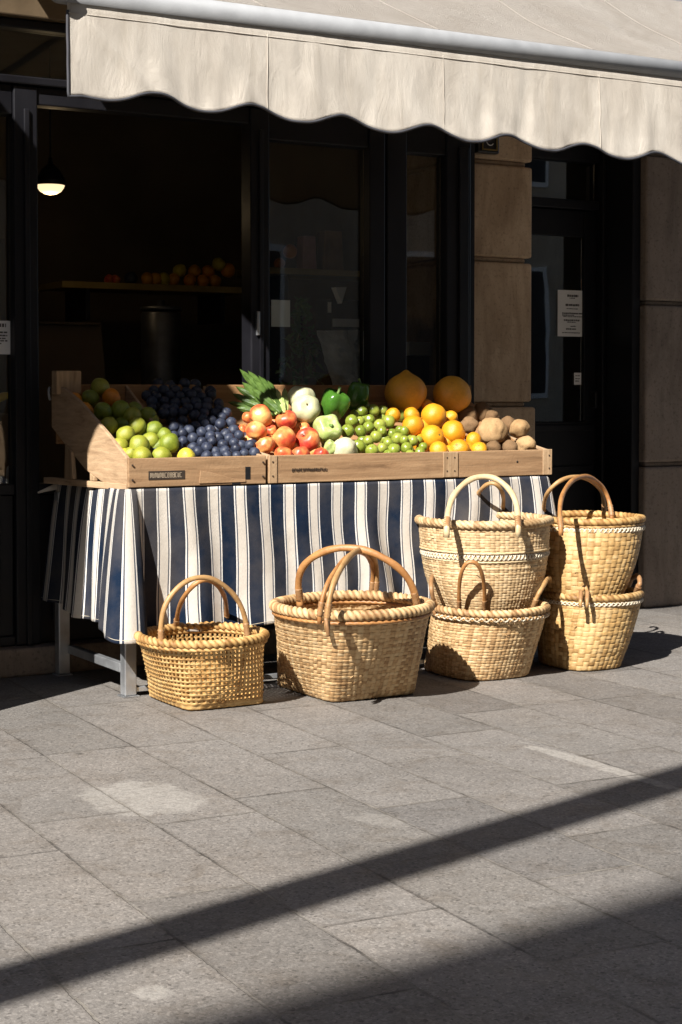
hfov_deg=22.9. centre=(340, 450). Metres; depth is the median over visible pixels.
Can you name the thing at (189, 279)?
orange
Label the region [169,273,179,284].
orange
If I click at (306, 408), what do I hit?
pale squash
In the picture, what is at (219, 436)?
blue plum
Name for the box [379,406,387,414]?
green plum
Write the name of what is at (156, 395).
blue plum
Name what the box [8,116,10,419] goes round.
window pane
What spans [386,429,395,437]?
green plum
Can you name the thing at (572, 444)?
door
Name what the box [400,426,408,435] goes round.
green plum
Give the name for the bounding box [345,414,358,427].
green plum
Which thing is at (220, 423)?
blue plum
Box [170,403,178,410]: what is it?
blue plum
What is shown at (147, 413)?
lime
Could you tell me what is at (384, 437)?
green plum
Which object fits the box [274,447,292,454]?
red apple
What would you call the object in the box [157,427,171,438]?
lime
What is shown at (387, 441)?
green plum
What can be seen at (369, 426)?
green plum
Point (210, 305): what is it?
wall shelf
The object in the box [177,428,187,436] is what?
blue plum
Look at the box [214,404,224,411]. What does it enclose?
blue plum
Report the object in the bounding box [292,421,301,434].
red apple
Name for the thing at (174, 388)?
blue plum
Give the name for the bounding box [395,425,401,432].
green plum
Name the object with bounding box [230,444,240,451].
blue plum
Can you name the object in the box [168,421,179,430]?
blue plum
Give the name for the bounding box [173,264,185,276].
lemon
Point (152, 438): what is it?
lime
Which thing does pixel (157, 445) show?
lime
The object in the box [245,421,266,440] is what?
red apple
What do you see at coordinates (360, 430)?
green plum
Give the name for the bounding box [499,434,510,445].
brown potato
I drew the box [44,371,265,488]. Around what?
fruit crate
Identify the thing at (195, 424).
blue plum
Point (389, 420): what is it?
green plum
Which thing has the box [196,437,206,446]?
blue plum
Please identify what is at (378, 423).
green plum
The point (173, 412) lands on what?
blue plum
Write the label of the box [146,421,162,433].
lime
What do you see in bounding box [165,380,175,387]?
blue plum
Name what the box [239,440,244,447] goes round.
blue plum
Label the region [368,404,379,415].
green plum
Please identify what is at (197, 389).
blue plum
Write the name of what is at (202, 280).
orange
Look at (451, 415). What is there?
orange
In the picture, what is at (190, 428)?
blue plum
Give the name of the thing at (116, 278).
red apple
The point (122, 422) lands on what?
lime
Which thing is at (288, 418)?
red apple
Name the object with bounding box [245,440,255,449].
blue plum
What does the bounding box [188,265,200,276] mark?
orange
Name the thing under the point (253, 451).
blue plum
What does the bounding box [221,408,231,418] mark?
blue plum
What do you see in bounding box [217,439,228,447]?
blue plum
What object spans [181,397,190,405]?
blue plum
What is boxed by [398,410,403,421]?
green plum
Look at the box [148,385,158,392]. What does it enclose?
blue plum
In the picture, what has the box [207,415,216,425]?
blue plum
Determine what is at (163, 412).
blue plum
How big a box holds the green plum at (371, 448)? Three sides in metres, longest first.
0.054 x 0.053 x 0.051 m
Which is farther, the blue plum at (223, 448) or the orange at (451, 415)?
the orange at (451, 415)
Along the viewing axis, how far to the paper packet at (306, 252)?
9.60 m
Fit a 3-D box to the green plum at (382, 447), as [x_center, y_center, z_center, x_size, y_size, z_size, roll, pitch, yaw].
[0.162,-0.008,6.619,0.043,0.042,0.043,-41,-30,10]
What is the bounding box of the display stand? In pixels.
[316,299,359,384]
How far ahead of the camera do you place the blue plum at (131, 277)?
9.03 m
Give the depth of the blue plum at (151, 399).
6.50 m
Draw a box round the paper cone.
[331,287,346,303]
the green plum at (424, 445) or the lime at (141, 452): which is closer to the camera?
the lime at (141, 452)
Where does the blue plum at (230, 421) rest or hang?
in the fruit crate at (89, 441)
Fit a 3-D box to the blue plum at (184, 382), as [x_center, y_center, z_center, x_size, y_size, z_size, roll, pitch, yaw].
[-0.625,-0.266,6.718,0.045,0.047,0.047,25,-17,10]
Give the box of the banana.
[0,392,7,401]
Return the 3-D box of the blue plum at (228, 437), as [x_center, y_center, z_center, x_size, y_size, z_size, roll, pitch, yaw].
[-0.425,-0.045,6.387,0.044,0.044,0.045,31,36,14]
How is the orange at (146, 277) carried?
on the wall shelf at (210, 305)
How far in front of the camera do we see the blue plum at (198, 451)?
6.20 m
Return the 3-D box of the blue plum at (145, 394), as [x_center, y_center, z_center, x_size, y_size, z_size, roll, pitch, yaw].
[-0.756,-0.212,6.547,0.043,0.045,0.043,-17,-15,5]
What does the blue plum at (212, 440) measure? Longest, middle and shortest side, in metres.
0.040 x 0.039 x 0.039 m
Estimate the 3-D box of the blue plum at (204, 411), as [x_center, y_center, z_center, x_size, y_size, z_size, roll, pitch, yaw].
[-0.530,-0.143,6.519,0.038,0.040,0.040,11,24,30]
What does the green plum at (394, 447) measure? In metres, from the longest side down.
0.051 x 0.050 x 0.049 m
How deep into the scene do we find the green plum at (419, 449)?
6.66 m
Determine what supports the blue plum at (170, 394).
in the fruit crate at (89, 441)
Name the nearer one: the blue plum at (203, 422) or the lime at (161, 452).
the lime at (161, 452)
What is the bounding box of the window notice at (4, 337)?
[0,321,9,353]
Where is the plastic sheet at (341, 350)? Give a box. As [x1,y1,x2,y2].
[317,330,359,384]
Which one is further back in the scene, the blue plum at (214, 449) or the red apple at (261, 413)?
the red apple at (261, 413)
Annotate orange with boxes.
[73,392,82,400]
[84,402,93,413]
[102,388,120,406]
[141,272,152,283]
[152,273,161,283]
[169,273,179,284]
[183,274,196,284]
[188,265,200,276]
[197,274,209,285]
[201,265,214,277]
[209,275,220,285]
[221,263,234,277]
[274,258,284,267]
[283,244,296,258]
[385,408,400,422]
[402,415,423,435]
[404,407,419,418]
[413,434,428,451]
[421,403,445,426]
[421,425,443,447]
[422,399,432,408]
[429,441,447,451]
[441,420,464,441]
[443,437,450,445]
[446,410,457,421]
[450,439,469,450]
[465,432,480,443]
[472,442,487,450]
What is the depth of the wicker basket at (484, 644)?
6.36 m
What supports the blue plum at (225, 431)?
on the blue plum at (228, 437)
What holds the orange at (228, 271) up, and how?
on the wall shelf at (210, 305)
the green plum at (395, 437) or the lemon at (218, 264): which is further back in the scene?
the lemon at (218, 264)
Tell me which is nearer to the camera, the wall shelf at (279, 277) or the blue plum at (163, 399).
the blue plum at (163, 399)
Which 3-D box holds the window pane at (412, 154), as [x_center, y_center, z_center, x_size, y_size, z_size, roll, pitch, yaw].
[0.355,-0.608,7.499,0.208,1.408,0.005,-1,2,-30]
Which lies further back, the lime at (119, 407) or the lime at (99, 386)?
the lime at (99, 386)
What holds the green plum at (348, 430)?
in the fruit crate at (357, 467)
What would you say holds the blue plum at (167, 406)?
in the fruit crate at (89, 441)
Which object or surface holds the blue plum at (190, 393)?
on the blue plum
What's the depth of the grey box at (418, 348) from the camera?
7.97 m
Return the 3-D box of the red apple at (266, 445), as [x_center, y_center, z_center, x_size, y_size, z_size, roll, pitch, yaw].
[-0.289,-0.020,6.391,0.082,0.067,0.078,-25,-4,-27]
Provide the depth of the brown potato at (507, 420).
7.18 m
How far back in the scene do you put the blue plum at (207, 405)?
6.55 m
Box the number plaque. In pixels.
[475,138,498,154]
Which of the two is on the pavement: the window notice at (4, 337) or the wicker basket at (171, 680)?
the wicker basket at (171, 680)
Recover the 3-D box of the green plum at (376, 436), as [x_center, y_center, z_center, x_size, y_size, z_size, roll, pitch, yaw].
[0.140,-0.053,6.697,0.049,0.050,0.048,6,13,-22]
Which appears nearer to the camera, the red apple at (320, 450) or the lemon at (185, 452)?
the lemon at (185, 452)
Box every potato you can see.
[458,406,477,420]
[461,416,478,433]
[474,402,492,420]
[478,417,507,443]
[484,410,499,418]
[486,440,500,450]
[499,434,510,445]
[501,416,514,431]
[502,440,517,449]
[509,419,529,438]
[516,436,535,449]
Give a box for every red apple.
[104,274,112,282]
[112,275,119,282]
[239,424,246,432]
[242,412,249,423]
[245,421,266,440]
[248,404,271,426]
[255,436,274,453]
[266,425,276,435]
[271,415,278,429]
[272,426,295,449]
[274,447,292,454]
[275,410,296,428]
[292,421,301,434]
[292,446,309,454]
[296,427,319,450]
[297,422,309,432]
[313,447,328,453]
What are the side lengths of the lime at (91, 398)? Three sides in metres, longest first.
0.075 x 0.068 x 0.067 m
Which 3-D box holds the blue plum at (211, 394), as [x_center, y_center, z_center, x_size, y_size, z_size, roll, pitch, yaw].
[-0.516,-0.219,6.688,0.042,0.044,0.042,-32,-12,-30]
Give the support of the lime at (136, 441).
in the fruit crate at (89, 441)
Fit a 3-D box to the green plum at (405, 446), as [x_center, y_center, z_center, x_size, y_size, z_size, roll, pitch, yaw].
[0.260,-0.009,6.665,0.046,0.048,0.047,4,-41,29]
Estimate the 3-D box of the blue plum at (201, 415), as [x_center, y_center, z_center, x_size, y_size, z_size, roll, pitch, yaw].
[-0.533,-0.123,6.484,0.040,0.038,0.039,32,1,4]
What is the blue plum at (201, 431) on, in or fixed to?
in the fruit crate at (89, 441)
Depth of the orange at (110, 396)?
6.41 m
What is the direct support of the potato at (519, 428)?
in the fruit crate at (357, 467)
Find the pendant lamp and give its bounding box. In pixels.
[38,46,65,194]
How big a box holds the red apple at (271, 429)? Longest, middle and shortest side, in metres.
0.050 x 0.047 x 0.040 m
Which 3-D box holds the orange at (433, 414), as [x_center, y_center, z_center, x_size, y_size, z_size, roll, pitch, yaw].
[0.384,-0.142,6.967,0.103,0.106,0.098,-30,-2,32]
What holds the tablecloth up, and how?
on the market table
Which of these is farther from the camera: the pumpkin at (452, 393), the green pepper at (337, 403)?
the pumpkin at (452, 393)
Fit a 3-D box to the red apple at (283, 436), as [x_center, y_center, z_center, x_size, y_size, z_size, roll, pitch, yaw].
[-0.224,-0.041,6.458,0.089,0.105,0.106,42,-5,17]
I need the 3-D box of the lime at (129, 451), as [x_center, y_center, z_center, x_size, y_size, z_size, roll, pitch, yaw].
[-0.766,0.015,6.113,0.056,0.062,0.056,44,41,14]
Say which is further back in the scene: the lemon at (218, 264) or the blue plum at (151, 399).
the lemon at (218, 264)
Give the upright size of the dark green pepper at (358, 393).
0.139 m
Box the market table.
[52,476,537,697]
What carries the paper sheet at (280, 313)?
attached to the shop building
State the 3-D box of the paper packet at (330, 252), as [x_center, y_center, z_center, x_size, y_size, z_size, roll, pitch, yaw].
[-0.062,-1.149,9.714,0.141,0.232,0.080,-1,2,-30]
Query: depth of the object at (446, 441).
6.85 m
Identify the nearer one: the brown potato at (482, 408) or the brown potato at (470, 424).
the brown potato at (470, 424)
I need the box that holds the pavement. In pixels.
[0,605,681,1023]
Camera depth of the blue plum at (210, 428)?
6.38 m
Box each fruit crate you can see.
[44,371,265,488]
[203,385,551,484]
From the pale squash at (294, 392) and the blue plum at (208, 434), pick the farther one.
the pale squash at (294, 392)
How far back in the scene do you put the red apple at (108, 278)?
8.98 m
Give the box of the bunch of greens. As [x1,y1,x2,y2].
[228,369,288,416]
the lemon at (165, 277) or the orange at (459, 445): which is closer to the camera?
the orange at (459, 445)
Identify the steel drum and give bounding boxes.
[140,300,181,384]
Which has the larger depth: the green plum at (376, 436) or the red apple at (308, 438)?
the green plum at (376, 436)
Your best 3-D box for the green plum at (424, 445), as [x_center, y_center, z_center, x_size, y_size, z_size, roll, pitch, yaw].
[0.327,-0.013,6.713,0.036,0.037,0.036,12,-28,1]
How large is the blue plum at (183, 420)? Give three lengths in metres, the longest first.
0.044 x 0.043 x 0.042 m
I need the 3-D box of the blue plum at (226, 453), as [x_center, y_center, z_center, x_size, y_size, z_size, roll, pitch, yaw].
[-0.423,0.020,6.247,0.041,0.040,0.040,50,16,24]
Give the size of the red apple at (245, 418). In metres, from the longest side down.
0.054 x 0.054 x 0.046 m
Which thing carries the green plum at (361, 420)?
in the fruit crate at (357, 467)
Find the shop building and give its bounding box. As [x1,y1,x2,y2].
[0,0,681,677]
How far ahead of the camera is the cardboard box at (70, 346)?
7.39 m
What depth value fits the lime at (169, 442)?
6.18 m
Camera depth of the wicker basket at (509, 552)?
6.38 m
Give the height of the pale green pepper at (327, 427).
0.112 m
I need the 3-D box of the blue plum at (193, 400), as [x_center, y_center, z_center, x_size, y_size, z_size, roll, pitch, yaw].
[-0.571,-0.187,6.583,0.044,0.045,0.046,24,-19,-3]
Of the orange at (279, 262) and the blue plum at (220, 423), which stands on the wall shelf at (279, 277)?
the orange at (279, 262)
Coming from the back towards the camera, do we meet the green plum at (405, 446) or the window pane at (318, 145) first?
the window pane at (318, 145)
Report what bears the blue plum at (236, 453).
in the fruit crate at (89, 441)
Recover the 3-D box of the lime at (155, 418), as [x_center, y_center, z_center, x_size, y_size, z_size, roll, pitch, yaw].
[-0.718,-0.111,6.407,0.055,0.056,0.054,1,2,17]
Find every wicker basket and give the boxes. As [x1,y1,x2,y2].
[134,575,269,709]
[269,544,434,701]
[414,474,554,610]
[424,560,551,680]
[538,573,643,670]
[542,474,645,595]
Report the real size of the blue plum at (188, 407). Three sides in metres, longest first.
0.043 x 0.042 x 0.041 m
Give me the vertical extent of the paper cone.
0.078 m
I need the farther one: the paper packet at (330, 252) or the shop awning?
the paper packet at (330, 252)
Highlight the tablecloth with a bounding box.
[38,475,556,643]
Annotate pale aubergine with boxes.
[334,437,357,453]
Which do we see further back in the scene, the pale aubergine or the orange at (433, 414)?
the orange at (433, 414)
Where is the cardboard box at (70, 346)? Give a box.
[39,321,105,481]
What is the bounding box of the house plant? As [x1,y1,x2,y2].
[275,296,329,384]
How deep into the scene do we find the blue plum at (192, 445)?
6.21 m
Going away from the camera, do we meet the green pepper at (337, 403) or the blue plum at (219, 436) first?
the blue plum at (219, 436)
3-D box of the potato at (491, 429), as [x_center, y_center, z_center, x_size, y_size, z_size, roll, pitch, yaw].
[0.628,-0.080,6.968,0.111,0.112,0.119,2,3,42]
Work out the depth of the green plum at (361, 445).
6.57 m
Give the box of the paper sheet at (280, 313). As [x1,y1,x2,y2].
[271,300,289,326]
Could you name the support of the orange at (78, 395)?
in the fruit crate at (89, 441)
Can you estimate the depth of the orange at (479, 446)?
6.81 m
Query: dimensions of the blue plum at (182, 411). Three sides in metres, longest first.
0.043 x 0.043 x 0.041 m
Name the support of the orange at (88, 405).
in the fruit crate at (89, 441)
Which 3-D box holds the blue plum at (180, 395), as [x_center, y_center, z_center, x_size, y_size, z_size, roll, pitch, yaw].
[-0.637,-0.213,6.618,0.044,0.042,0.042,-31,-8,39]
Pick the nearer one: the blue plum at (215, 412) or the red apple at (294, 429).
the blue plum at (215, 412)
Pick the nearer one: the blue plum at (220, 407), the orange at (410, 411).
the blue plum at (220, 407)
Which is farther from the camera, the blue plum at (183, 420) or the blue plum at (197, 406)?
the blue plum at (197, 406)
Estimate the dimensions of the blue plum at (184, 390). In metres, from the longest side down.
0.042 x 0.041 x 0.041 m
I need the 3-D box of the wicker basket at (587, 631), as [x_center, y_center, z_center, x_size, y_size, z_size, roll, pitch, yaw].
[1.041,0.678,6.782,0.507,0.364,0.417,-1,2,-30]
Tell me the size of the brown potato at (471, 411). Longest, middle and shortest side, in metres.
0.091 x 0.090 x 0.090 m
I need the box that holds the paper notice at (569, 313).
[557,290,581,336]
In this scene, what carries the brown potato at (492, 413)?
in the fruit crate at (357, 467)
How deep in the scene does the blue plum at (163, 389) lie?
6.61 m
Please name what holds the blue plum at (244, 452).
in the fruit crate at (89, 441)
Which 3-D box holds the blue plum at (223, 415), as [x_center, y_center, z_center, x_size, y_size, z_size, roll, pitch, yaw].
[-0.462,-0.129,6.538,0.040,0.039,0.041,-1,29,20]
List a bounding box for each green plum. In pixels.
[342,424,353,437]
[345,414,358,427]
[349,410,358,416]
[355,425,365,436]
[355,440,365,452]
[356,405,367,415]
[357,416,364,425]
[363,421,374,432]
[363,435,373,444]
[364,414,374,422]
[365,444,378,452]
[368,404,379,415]
[370,431,381,442]
[374,419,384,430]
[377,426,386,435]
[377,443,387,452]
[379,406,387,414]
[379,434,389,442]
[383,415,394,427]
[383,438,393,445]
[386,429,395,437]
[388,443,399,452]
[391,433,402,444]
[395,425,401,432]
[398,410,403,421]
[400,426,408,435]
[400,435,408,443]
[401,442,412,451]
[408,435,417,445]
[415,447,424,451]
[416,436,422,444]
[419,442,427,450]
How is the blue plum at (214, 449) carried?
in the fruit crate at (89, 441)
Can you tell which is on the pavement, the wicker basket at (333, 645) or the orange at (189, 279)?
the wicker basket at (333, 645)
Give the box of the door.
[531,208,596,510]
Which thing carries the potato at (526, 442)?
in the fruit crate at (357, 467)
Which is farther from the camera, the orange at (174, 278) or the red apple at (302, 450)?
the orange at (174, 278)
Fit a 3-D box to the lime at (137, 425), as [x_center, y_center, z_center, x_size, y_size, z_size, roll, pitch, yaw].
[-0.761,-0.089,6.262,0.069,0.072,0.067,1,2,23]
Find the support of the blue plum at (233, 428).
in the fruit crate at (89, 441)
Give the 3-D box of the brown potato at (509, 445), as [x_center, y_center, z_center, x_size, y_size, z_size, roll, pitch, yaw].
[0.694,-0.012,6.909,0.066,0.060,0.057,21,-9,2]
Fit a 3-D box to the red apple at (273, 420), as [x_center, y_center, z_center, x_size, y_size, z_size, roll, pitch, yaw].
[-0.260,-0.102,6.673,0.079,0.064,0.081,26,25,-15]
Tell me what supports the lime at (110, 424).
in the fruit crate at (89, 441)
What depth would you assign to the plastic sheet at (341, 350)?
7.47 m
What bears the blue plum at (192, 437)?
on the blue plum
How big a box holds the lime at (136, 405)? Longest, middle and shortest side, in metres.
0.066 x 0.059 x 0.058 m
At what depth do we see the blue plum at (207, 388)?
6.71 m
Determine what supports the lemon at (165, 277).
on the wall shelf at (210, 305)
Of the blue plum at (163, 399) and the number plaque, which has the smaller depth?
the blue plum at (163, 399)
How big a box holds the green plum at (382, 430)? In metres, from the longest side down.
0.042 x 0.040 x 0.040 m
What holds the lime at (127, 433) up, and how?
in the fruit crate at (89, 441)
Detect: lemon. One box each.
[160,272,169,284]
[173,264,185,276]
[177,447,195,456]
[212,257,225,270]
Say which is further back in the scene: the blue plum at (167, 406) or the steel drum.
the steel drum
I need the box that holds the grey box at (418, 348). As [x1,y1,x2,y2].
[406,342,430,355]
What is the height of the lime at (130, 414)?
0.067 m
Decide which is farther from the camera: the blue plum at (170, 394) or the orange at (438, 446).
the orange at (438, 446)
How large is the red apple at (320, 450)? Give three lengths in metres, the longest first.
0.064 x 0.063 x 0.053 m
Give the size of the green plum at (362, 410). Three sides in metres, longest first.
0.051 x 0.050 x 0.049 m
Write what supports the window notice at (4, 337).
attached to the shop building
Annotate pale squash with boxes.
[287,384,315,406]
[292,394,319,423]
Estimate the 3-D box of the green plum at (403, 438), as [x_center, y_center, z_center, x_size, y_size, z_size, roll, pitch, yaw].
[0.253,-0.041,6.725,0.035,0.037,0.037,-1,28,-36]
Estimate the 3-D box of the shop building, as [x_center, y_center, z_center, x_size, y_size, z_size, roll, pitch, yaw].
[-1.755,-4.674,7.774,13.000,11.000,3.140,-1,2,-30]
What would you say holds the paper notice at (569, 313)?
attached to the shop building
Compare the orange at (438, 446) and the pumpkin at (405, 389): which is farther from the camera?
the pumpkin at (405, 389)
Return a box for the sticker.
[574,373,580,384]
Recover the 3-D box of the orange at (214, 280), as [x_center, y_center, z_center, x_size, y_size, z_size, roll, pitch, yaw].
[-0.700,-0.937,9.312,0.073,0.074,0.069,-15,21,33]
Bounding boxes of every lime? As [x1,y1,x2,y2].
[81,390,99,407]
[90,378,109,396]
[94,402,111,419]
[101,417,117,434]
[111,400,129,418]
[115,437,128,448]
[116,417,127,431]
[116,426,134,443]
[123,407,141,422]
[125,447,134,457]
[128,417,145,434]
[129,402,141,411]
[129,435,149,448]
[132,446,151,457]
[141,407,155,421]
[143,432,158,449]
[146,415,158,424]
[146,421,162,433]
[152,447,171,457]
[153,439,159,447]
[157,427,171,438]
[160,433,178,453]
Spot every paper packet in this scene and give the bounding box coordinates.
[296,236,316,268]
[317,230,343,269]
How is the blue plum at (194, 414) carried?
in the fruit crate at (89, 441)
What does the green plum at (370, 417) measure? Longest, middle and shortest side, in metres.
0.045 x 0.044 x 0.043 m
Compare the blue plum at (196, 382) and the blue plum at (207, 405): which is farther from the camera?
the blue plum at (196, 382)
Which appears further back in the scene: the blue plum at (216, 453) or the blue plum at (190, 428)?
the blue plum at (190, 428)
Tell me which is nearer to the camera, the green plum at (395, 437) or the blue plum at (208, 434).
the blue plum at (208, 434)
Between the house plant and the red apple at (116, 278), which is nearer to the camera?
the house plant
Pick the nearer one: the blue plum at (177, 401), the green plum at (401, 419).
the blue plum at (177, 401)
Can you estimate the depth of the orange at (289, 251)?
9.52 m
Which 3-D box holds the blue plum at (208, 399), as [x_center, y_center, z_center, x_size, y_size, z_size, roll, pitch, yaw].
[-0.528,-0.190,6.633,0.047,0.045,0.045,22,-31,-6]
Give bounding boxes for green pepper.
[313,414,341,442]
[320,386,350,419]
[324,439,335,453]
[347,378,369,409]
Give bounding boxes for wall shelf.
[39,281,241,324]
[236,267,359,305]
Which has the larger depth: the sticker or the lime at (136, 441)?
the sticker
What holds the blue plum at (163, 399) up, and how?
in the fruit crate at (89, 441)
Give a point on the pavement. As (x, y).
(436, 849)
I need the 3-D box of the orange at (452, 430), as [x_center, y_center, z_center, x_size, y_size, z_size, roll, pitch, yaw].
[0.459,-0.072,6.882,0.096,0.102,0.104,-19,20,16]
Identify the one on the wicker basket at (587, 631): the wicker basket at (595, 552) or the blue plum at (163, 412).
the wicker basket at (595, 552)
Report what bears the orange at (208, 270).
on the wall shelf at (210, 305)
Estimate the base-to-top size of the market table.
0.744 m
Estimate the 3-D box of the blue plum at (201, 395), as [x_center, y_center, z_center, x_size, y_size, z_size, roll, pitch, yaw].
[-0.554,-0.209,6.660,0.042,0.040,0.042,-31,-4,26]
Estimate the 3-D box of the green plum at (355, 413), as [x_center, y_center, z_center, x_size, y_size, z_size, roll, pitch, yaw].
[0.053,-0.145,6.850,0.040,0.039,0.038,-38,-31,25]
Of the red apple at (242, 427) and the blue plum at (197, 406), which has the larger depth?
the blue plum at (197, 406)
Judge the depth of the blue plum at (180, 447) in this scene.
6.21 m
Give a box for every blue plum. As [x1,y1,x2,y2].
[124,271,137,282]
[141,390,151,400]
[146,396,157,404]
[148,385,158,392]
[152,391,160,400]
[158,385,169,395]
[158,407,168,418]
[159,396,169,404]
[160,404,170,408]
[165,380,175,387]
[165,390,174,400]
[168,407,177,417]
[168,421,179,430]
[169,385,180,392]
[169,398,180,406]
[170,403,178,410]
[175,391,184,400]
[176,441,182,452]
[177,407,187,416]
[177,416,187,425]
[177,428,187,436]
[178,436,187,446]
[179,378,189,387]
[181,387,189,394]
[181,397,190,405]
[183,403,192,413]
[184,425,194,434]
[185,389,196,398]
[187,432,198,443]
[187,442,197,449]
[189,409,199,420]
[190,379,200,386]
[190,397,200,404]
[190,421,200,429]
[192,386,201,393]
[192,446,203,456]
[193,402,201,410]
[196,426,206,436]
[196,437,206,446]
[197,392,206,400]
[198,413,207,420]
[198,418,209,426]
[199,408,208,416]
[201,397,212,404]
[201,442,212,451]
[201,450,212,456]
[202,402,211,412]
[205,386,215,393]
[205,425,215,431]
[205,431,215,438]
[206,390,215,399]
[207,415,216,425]
[207,436,216,446]
[211,408,219,417]
[211,447,219,452]
[212,451,221,456]
[214,398,223,405]
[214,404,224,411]
[215,418,226,429]
[215,432,223,442]
[217,412,226,419]
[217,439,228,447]
[220,445,230,452]
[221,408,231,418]
[221,428,231,435]
[222,450,232,455]
[224,433,234,443]
[226,417,236,426]
[228,424,239,434]
[229,438,238,445]
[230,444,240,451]
[232,451,241,455]
[234,430,243,439]
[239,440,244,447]
[240,449,249,455]
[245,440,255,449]
[249,447,259,455]
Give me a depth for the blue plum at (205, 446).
6.24 m
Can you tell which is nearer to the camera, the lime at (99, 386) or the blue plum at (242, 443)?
the blue plum at (242, 443)
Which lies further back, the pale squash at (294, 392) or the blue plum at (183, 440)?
the pale squash at (294, 392)
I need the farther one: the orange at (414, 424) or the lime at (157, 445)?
the orange at (414, 424)
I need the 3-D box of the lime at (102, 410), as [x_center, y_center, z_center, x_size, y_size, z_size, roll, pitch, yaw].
[-0.894,-0.148,6.322,0.069,0.069,0.073,0,2,-5]
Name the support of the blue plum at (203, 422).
in the fruit crate at (89, 441)
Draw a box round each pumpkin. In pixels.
[384,370,426,410]
[433,376,470,412]
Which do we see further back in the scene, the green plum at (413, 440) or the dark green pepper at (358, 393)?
the dark green pepper at (358, 393)
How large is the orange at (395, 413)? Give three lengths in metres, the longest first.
0.063 x 0.063 x 0.060 m
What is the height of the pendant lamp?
0.694 m
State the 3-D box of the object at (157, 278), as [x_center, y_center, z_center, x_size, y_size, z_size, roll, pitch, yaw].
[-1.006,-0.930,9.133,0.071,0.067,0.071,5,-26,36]
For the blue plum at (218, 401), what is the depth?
6.62 m
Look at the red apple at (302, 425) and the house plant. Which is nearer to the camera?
the red apple at (302, 425)
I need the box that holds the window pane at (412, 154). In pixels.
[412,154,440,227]
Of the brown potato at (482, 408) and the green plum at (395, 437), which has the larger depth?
the brown potato at (482, 408)
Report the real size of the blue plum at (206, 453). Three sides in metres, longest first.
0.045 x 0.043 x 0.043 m
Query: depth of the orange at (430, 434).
6.78 m
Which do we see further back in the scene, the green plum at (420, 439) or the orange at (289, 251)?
the orange at (289, 251)
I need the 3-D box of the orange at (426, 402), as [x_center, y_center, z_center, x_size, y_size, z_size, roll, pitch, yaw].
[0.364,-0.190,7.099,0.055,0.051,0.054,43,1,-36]
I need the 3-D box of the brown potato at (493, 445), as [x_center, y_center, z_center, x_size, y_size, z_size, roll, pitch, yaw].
[0.623,-0.010,6.867,0.061,0.060,0.066,-20,-17,2]
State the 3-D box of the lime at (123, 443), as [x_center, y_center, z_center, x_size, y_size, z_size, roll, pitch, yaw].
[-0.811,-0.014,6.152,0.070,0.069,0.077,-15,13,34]
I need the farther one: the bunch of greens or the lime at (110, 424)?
the bunch of greens
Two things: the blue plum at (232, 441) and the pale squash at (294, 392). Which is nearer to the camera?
the blue plum at (232, 441)
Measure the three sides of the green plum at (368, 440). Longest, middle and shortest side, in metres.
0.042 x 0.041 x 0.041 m
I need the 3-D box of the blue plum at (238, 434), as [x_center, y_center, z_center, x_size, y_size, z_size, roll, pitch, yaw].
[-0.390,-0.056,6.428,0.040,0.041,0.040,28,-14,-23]
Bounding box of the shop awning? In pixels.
[52,0,681,164]
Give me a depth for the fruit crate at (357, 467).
6.66 m
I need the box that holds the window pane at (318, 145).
[318,145,363,382]

